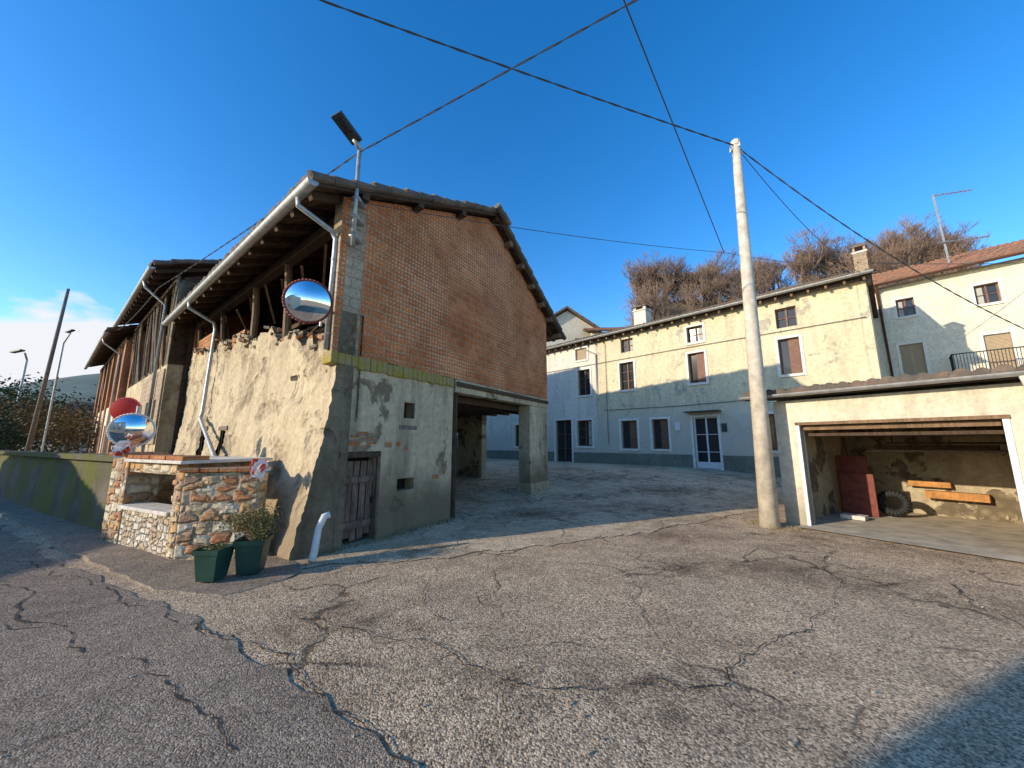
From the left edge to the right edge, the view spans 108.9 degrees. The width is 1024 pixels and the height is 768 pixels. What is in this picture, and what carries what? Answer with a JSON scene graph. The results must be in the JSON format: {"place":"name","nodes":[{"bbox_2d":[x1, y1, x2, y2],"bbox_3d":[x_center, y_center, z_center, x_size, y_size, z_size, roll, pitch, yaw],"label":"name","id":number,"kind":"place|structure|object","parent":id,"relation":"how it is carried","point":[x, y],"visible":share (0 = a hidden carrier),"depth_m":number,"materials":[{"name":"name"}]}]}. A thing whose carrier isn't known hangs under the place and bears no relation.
{"place":"outdoors","nodes":[
{"label":"outdoors","id":0,"kind":"place"},
{"bbox_2d":[0,373,99,441],"bbox_3d":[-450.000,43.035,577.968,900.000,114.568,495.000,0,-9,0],"label":"distant hill","id":1,"kind":"structure","parent":0,"point":[85,386],"depth_m":443.60,"materials":[{"name":"green plant"}]},
{"bbox_2d":[0,495,300,595],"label":"pavement","id":2,"kind":"structure","parent":0,"point":[152,572],"depth_m":4.98,"materials":[{"name":"concrete"}]},
{"bbox_2d":[192,544,234,581],"bbox_3d":[-3.620,2.168,4.433,0.308,0.361,0.308,0,-9,0],"label":"planter","id":3,"kind":"object","parent":2,"relation":"on","point":[211,565],"visible":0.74,"depth_m":4.32,"materials":[{"name":"green plastic"}]},
{"bbox_2d":[193,541,226,550],"bbox_3d":[-3.675,1.981,4.450,0.422,0.108,0.270,0,-9,0],"label":"potted bush","id":4,"kind":"object","parent":3,"relation":"in","point":[217,547],"visible":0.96,"depth_m":4.41,"materials":[{"name":"green plant"}]},
{"bbox_2d":[233,533,273,574],"bbox_3d":[-3.330,2.185,4.694,0.350,0.410,0.350,3,-10,-17],"label":"planter","id":5,"kind":"object","parent":2,"relation":"on","point":[250,557],"visible":0.92,"depth_m":4.57,"materials":[{"name":"green plastic"}]},
{"bbox_2d":[207,504,285,540],"bbox_3d":[-3.416,1.785,4.782,0.853,0.536,0.738,0,-9,0],"label":"potted bush","id":6,"kind":"object","parent":5,"relation":"in","point":[257,523],"visible":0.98,"depth_m":4.69,"materials":[{"name":"green plant"}]},
{"bbox_2d":[0,525,419,767],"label":"road","id":7,"kind":"structure","parent":0,"point":[95,705],"depth_m":2.41,"materials":[{"name":"grey asphalt"}]},
{"bbox_2d":[0,444,1023,767],"bbox_3d":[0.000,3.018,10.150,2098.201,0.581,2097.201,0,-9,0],"label":"ground","id":8,"kind":"structure","parent":0,"point":[932,654],"depth_m":2.98,"materials":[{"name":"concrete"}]},
{"bbox_2d":[7,349,27,449],"bbox_3d":[-35.038,1.648,25.624,1.079,8.150,0.932,-2,-9,11],"label":"street lamp","id":9,"kind":"object","parent":8,"relation":"on","point":[25,365],"visible":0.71,"depth_m":26.30,"materials":[{"name":"metal"}]},
{"bbox_2d":[0,402,40,450],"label":"garden bush","id":10,"kind":"object","parent":8,"relation":"on","point":[8,438],"visible":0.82,"depth_m":21.11,"materials":[{"name":"green plant"}]},
{"bbox_2d":[0,374,74,450],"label":"garden bush","id":11,"kind":"object","parent":8,"relation":"on","point":[15,396],"visible":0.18,"depth_m":25.39,"materials":[{"name":"green plant"}]},
{"bbox_2d":[0,386,91,451],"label":"garden bush","id":12,"kind":"object","parent":8,"relation":"on","point":[26,412],"visible":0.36,"depth_m":24.00,"materials":[{"name":"green plant"}]},
{"bbox_2d":[25,288,69,450],"bbox_3d":[-23.573,-0.231,18.463,0.887,9.612,0.190,-3,-10,18],"label":"wooden pole","id":13,"kind":"object","parent":8,"relation":"on","point":[29,443],"visible":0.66,"depth_m":18.43,"materials":[{"name":"brown wood"}]},
{"bbox_2d":[0,372,95,451],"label":"garden bush","id":14,"kind":"object","parent":8,"relation":"on","point":[37,393],"visible":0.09,"depth_m":33.68,"materials":[{"name":"green plant"}]},
{"bbox_2d":[4,396,99,452],"bbox_3d":[-27.243,2.940,21.997,5.674,4.452,4.790,5,-10,-29],"label":"garden bush","id":15,"kind":"object","parent":8,"relation":"on","point":[62,430],"visible":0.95,"depth_m":21.87,"materials":[{"name":"green plant"}]},
{"bbox_2d":[0,450,113,530],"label":"retaining wall","id":16,"kind":"structure","parent":8,"relation":"on","point":[71,487],"depth_m":8.15,"materials":[{"name":"green concrete"}]},
{"bbox_2d":[41,329,75,451],"bbox_3d":[-25.681,0.895,20.508,1.568,8.020,0.269,-5,-10,26],"label":"street lamp","id":17,"kind":"object","parent":8,"relation":"on","point":[53,393],"visible":0.84,"depth_m":20.92,"materials":[{"name":"metal"}]},
{"bbox_2d":[53,401,94,452],"bbox_3d":[-44.476,5.280,41.826,9.600,6.503,4.480,7,-11,-36],"label":"farmhouse","id":18,"kind":"object","parent":8,"relation":"on","point":[86,406],"visible":0.12,"depth_m":39.27,"materials":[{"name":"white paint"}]},
{"bbox_2d":[84,324,146,453],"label":"farm barn","id":19,"kind":"structure","parent":8,"relation":"on","point":[112,352],"depth_m":20.50,"materials":[{"name":"white paint"}]},
{"bbox_2d":[106,406,155,451],"bbox_3d":[-6.620,1.510,6.263,0.478,2.300,0.408,0,-9,0],"label":"traffic mirror","id":20,"kind":"object","parent":8,"relation":"on","point":[137,429],"visible":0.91,"depth_m":6.34,"materials":[{"name":"white mirror"}]},
{"bbox_2d":[110,397,140,418],"bbox_3d":[-6.930,0.454,6.566,0.437,0.434,0.119,4,-10,-23],"label":"traffic mirror","id":21,"kind":"object","parent":20,"relation":"attached to","point":[122,406],"visible":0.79,"depth_m":6.52,"materials":[{"name":"red plastic"}]},
{"bbox_2d":[100,452,272,559],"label":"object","id":22,"kind":"object","parent":8,"relation":"on","point":[165,505],"visible":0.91,"depth_m":5.42,"materials":[{"name":"beige stone"}]},
{"bbox_2d":[111,440,270,478],"bbox_3d":[-5.093,1.161,5.699,3.113,0.564,0.253,-2,-9,14],"label":"warning tape","id":23,"kind":"object","parent":22,"relation":"on","point":[258,469],"visible":0.97,"depth_m":5.41,"materials":[{"name":"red plastic"}]},
{"bbox_2d":[112,259,315,454],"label":"stone barn","id":24,"kind":"structure","parent":8,"relation":"on","point":[160,364],"depth_m":12.89,"materials":[{"name":"paint"}]},
{"bbox_2d":[118,288,158,329],"bbox_3d":[-15.703,-2.945,15.229,9.014,0.316,0.046,-7,-11,36],"label":"overhead wire","id":25,"kind":"object","parent":24,"relation":"attached to","point":[156,290],"visible":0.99,"depth_m":14.20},
{"bbox_2d":[162,170,566,562],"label":"brick barn","id":26,"kind":"structure","parent":8,"relation":"on","point":[388,380],"depth_m":7.64,"materials":[{"name":"paint"}]},
{"bbox_2d":[198,426,227,455],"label":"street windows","id":27,"kind":"structure","parent":26,"relation":"in","point":[221,428],"depth_m":10.04,"materials":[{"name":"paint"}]},
{"bbox_2d":[282,278,332,325],"bbox_3d":[-3.063,-1.255,5.757,0.412,0.686,0.883,-6,-11,32],"label":"traffic mirror","id":28,"kind":"object","parent":26,"relation":"attached to","point":[307,301],"visible":1,"depth_m":5.58,"materials":[{"name":"white mirror"}]},
{"bbox_2d":[331,110,365,245],"bbox_3d":[-2.739,-3.373,6.174,0.247,2.115,0.766,-4,-10,23],"label":"street lamp","id":29,"kind":"object","parent":26,"relation":"on","point":[346,127],"visible":0.98,"depth_m":6.20,"materials":[{"name":"metal"}]},
{"bbox_2d":[158,153,356,287],"bbox_3d":[-7.385,-3.673,9.461,11.320,0.283,0.035,-6,-11,33],"label":"overhead wire","id":30,"kind":"object","parent":29,"relation":"attached to","point":[346,161],"visible":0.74,"depth_m":9.19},
{"bbox_2d":[361,0,638,151],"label":"overhead wire","id":31,"kind":"object","parent":29,"relation":"attached to","point":[522,62],"visible":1,"depth_m":5.51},
{"bbox_2d":[358,202,723,252],"bbox_3d":[1.635,-3.391,8.229,9.419,1.213,0.013,4,-10,-24],"label":"overhead wire","id":32,"kind":"object","parent":29,"relation":"attached to","point":[523,228],"visible":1,"depth_m":7.49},
{"bbox_2d":[332,451,380,549],"bbox_3d":[-2.607,1.940,6.107,0.141,1.600,0.832,-6,-11,31],"label":"door","id":33,"kind":"structure","parent":26,"relation":"in","point":[361,525],"depth_m":6.22,"materials":[{"name":"grey wood"}]},
{"bbox_2d":[0,472,1021,767],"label":"ground cracks","id":34,"kind":"object","parent":8,"relation":"on","point":[166,682],"visible":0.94,"depth_m":3.08,"materials":[{"name":"black asphalt"}]},
{"bbox_2d":[546,306,601,346],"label":"hillside house","id":35,"kind":"structure","parent":8,"relation":"on","point":[573,323],"depth_m":32.56,"materials":[{"name":"white paint"}]},
{"bbox_2d":[583,327,623,335],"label":"cottage","id":36,"kind":"structure","parent":8,"relation":"on","point":[600,329],"depth_m":30.02,"materials":[{"name":"white paint"}]},
{"bbox_2d":[457,278,882,467],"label":"walls","id":37,"kind":"structure","parent":8,"relation":"on","point":[847,350],"depth_m":16.09,"materials":[{"name":"beige paint"}]},
{"bbox_2d":[513,423,518,447],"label":"window","id":38,"kind":"structure","parent":37,"relation":"attached to","point":[517,435],"depth_m":24.31,"materials":[{"name":"stone"}]},
{"bbox_2d":[554,418,573,461],"bbox_3d":[3.070,3.345,21.358,0.270,2.650,1.380,9,-13,-43],"label":"side door","id":39,"kind":"structure","parent":37,"relation":"attached to","point":[565,446],"depth_m":21.50,"materials":[{"name":"stone"}]},
{"bbox_2d":[574,345,588,362],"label":"window","id":40,"kind":"structure","parent":37,"relation":"attached to","point":[582,354],"depth_m":21.15,"materials":[{"name":"wood"}]},
{"bbox_2d":[576,367,591,397],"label":"window","id":41,"kind":"structure","parent":37,"relation":"attached to","point":[585,381],"depth_m":20.88,"materials":[{"name":"glass"}]},
{"bbox_2d":[575,418,594,447],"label":"window","id":42,"kind":"structure","parent":37,"relation":"attached to","point":[586,432],"depth_m":20.45,"materials":[{"name":"stone"}]},
{"bbox_2d":[457,449,780,476],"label":"plinth","id":43,"kind":"structure","parent":37,"relation":"attached to","point":[743,464],"depth_m":17.48,"materials":[{"name":"paint"}]},
{"bbox_2d":[617,359,636,392],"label":"window","id":44,"kind":"structure","parent":37,"relation":"attached to","point":[628,375],"depth_m":18.97,"materials":[{"name":"stone"}]},
{"bbox_2d":[622,338,632,352],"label":"window","id":45,"kind":"structure","parent":37,"relation":"attached to","point":[627,345],"depth_m":19.18,"materials":[{"name":"brown wood"}]},
{"bbox_2d":[619,418,639,450],"bbox_3d":[5.955,2.548,18.437,0.270,1.600,1.080,9,-13,-43],"label":"window","id":46,"kind":"structure","parent":37,"relation":"attached to","point":[631,438],"depth_m":18.49,"materials":[{"name":"stone"}]},
{"bbox_2d":[649,416,671,450],"bbox_3d":[7.058,2.366,17.300,0.270,1.600,0.990,9,-13,-43],"label":"window","id":47,"kind":"structure","parent":37,"relation":"attached to","point":[662,433],"depth_m":17.35,"materials":[{"name":"stone"}]},
{"bbox_2d":[684,322,705,345],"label":"window","id":48,"kind":"structure","parent":37,"relation":"attached to","point":[696,335],"depth_m":16.70,"materials":[{"name":"stone"}]},
{"bbox_2d":[685,349,708,385],"bbox_3d":[8.338,-0.724,16.442,0.270,1.570,0.910,9,-13,-43],"label":"window","id":49,"kind":"structure","parent":37,"relation":"attached to","point":[698,364],"depth_m":16.49,"materials":[{"name":"wood"}]},
{"bbox_2d":[547,317,863,471],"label":"facade details","id":50,"kind":"object","parent":37,"relation":"attached to","point":[723,427],"visible":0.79,"depth_m":16.54,"materials":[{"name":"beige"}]},
{"bbox_2d":[690,414,723,469],"bbox_3d":[8.439,2.558,15.810,0.270,2.450,1.200,9,-13,-43],"label":"front door","id":51,"kind":"structure","parent":37,"relation":"attached to","point":[708,441],"depth_m":15.89,"materials":[{"name":"wood"}]},
{"bbox_2d":[546,268,878,351],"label":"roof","id":52,"kind":"structure","parent":37,"relation":"on","point":[871,296],"depth_m":16.49,"materials":[{"name":"metal"}]},
{"bbox_2d":[631,304,652,329],"bbox_3d":[7.600,-3.784,21.266,0.893,1.700,0.893,9,-13,-43],"label":"chimney","id":53,"kind":"object","parent":52,"relation":"on","point":[642,313],"visible":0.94,"depth_m":21.04,"materials":[{"name":"white paint"}]},
{"bbox_2d":[546,269,873,349],"bbox_3d":[3.405,-2.347,21.074,0.160,0.080,24.950,9,-13,-43],"label":"gutter","id":54,"kind":"object","parent":52,"relation":"attached to","point":[780,292],"visible":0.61,"depth_m":15.28,"materials":[{"name":"metal"}]},
{"bbox_2d":[850,243,871,285],"bbox_3d":[12.550,-4.325,13.149,0.446,1.600,0.446,9,-13,-43],"label":"chimney","id":55,"kind":"object","parent":52,"relation":"attached to","point":[859,252],"visible":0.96,"depth_m":13.04,"materials":[{"name":"brick"}]},
{"bbox_2d":[768,411,777,452],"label":"window","id":56,"kind":"structure","parent":37,"relation":"attached to","point":[773,431],"depth_m":14.22,"materials":[{"name":"wood"}]},
{"bbox_2d":[724,252,824,264],"bbox_3d":[9.116,-3.960,11.632,6.913,1.013,0.013,4,-10,-23],"label":"overhead wire","id":57,"kind":"object","parent":37,"relation":"attached to","point":[782,261],"visible":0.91,"depth_m":11.28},
{"bbox_2d":[775,307,797,328],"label":"window","id":58,"kind":"structure","parent":37,"relation":"attached to","point":[786,317],"depth_m":14.33,"materials":[{"name":"brown wood"}]},
{"bbox_2d":[774,333,806,377],"bbox_3d":[10.677,-1.065,14.025,0.270,1.600,0.870,9,-13,-43],"label":"window","id":59,"kind":"structure","parent":37,"relation":"attached to","point":[792,357],"depth_m":14.05,"materials":[{"name":"wood"}]},
{"bbox_2d":[730,138,780,528],"bbox_3d":[5.159,-1.349,7.911,0.438,8.873,0.348,-5,-10,29],"label":"utility pole","id":60,"kind":"object","parent":8,"relation":"on","point":[768,507],"visible":0.88,"depth_m":7.67,"materials":[{"name":"concrete"}]},
{"bbox_2d":[319,0,732,145],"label":"overhead wire","id":61,"kind":"object","parent":60,"relation":"attached to","point":[441,43],"visible":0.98,"depth_m":6.59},
{"bbox_2d":[623,0,723,251],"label":"overhead wire","id":62,"kind":"object","parent":60,"relation":"attached to","point":[667,111],"visible":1,"depth_m":6.31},
{"bbox_2d":[743,155,875,281],"bbox_3d":[9.235,-4.610,10.925,9.314,1.255,0.014,6,-11,-31],"label":"overhead wire","id":63,"kind":"object","parent":60,"relation":"attached to","point":[796,217],"visible":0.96,"depth_m":9.95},
{"bbox_2d":[741,149,1023,328],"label":"overhead wire","id":64,"kind":"object","parent":60,"relation":"attached to","point":[753,159],"visible":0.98,"depth_m":9.24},
{"bbox_2d":[739,364,1023,562],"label":"garage","id":65,"kind":"structure","parent":8,"relation":"on","point":[934,461],"depth_m":7.49,"materials":[{"name":"paint"}]},
{"bbox_2d":[873,257,1023,376],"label":"walls","id":66,"kind":"structure","parent":8,"relation":"on","point":[945,324],"depth_m":15.59,"materials":[{"name":"white paint"}]},
{"bbox_2d":[892,294,919,319],"bbox_3d":[17.932,-3.476,16.665,0.270,1.024,0.767,9,-13,-43],"label":"window","id":67,"kind":"structure","parent":66,"relation":"attached to","point":[904,308],"depth_m":16.69,"materials":[{"name":"stone"}]},
{"bbox_2d":[896,340,931,375],"bbox_3d":[17.899,-1.078,16.315,0.270,1.631,0.916,9,-13,-43],"label":"window","id":68,"kind":"structure","parent":66,"relation":"attached to","point":[912,357],"depth_m":16.33,"materials":[{"name":"wood"}]},
{"bbox_2d":[856,262,1015,263],"bbox_3d":[17.151,-4.524,13.484,9.734,0.523,0.022,1,-9,-5],"label":"overhead wire","id":69,"kind":"object","parent":66,"relation":"attached to","point":[925,263],"visible":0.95,"depth_m":13.27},
{"bbox_2d":[872,239,1023,283],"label":"roof","id":70,"kind":"structure","parent":66,"relation":"on","point":[998,250],"depth_m":16.54,"materials":[{"name":"orange tile"}]},
{"bbox_2d":[929,187,989,262],"bbox_3d":[20.158,-6.971,16.385,1.694,3.656,0.604,-3,-10,17],"label":"tv antenna","id":71,"kind":"object","parent":70,"relation":"attached to","point":[941,230],"visible":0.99,"depth_m":16.58,"materials":[{"name":"metal"}]},
{"bbox_2d":[873,251,1023,376],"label":"gutter","id":72,"kind":"object","parent":66,"relation":"attached to","point":[920,275],"visible":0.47,"depth_m":16.41,"materials":[{"name":"brown paint"}]},
{"bbox_2d":[949,346,1023,371],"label":"railing","id":73,"kind":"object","parent":66,"relation":"attached to","point":[951,358],"depth_m":14.26,"materials":[{"name":"metal"}]},
{"bbox_2d":[969,278,1006,307],"bbox_3d":[19.515,-3.698,15.027,0.270,1.024,0.834,9,-13,-43],"label":"window","id":74,"kind":"structure","parent":66,"relation":"attached to","point":[988,294],"depth_m":15.04,"materials":[{"name":"paint"}]},
{"bbox_2d":[978,329,1021,368],"bbox_3d":[19.520,-1.179,14.619,0.270,1.888,0.875,9,-13,-43],"label":"window","id":75,"kind":"structure","parent":66,"relation":"attached to","point":[995,341],"depth_m":14.67,"materials":[{"name":"wood"}]},
{"bbox_2d":[0,0,1023,386],"label":"sky","id":76,"kind":"structure","parent":0,"point":[134,133],"materials":[{"name":"blue"}]},
{"bbox_2d":[301,460,783,568],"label":"courtyard paving","id":77,"kind":"structure","parent":0,"point":[738,490],"depth_m":9.24,"materials":[{"name":"concrete"}]},
{"bbox_2d":[323,483,809,553],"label":"weeds","id":78,"kind":"object","parent":77,"relation":"on","point":[438,523],"visible":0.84,"depth_m":7.16,"materials":[{"name":"green plant"}]},
{"bbox_2d":[631,267,972,324],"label":"hill","id":79,"kind":"structure","parent":0,"point":[683,309],"depth_m":30.84,"materials":[{"name":"brown plant"}]},
{"bbox_2d":[616,210,991,326],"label":"bare trees","id":80,"kind":"object","parent":79,"relation":"on","point":[649,280],"visible":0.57,"depth_m":31.28,"materials":[{"name":"brown plant"}]}
]}

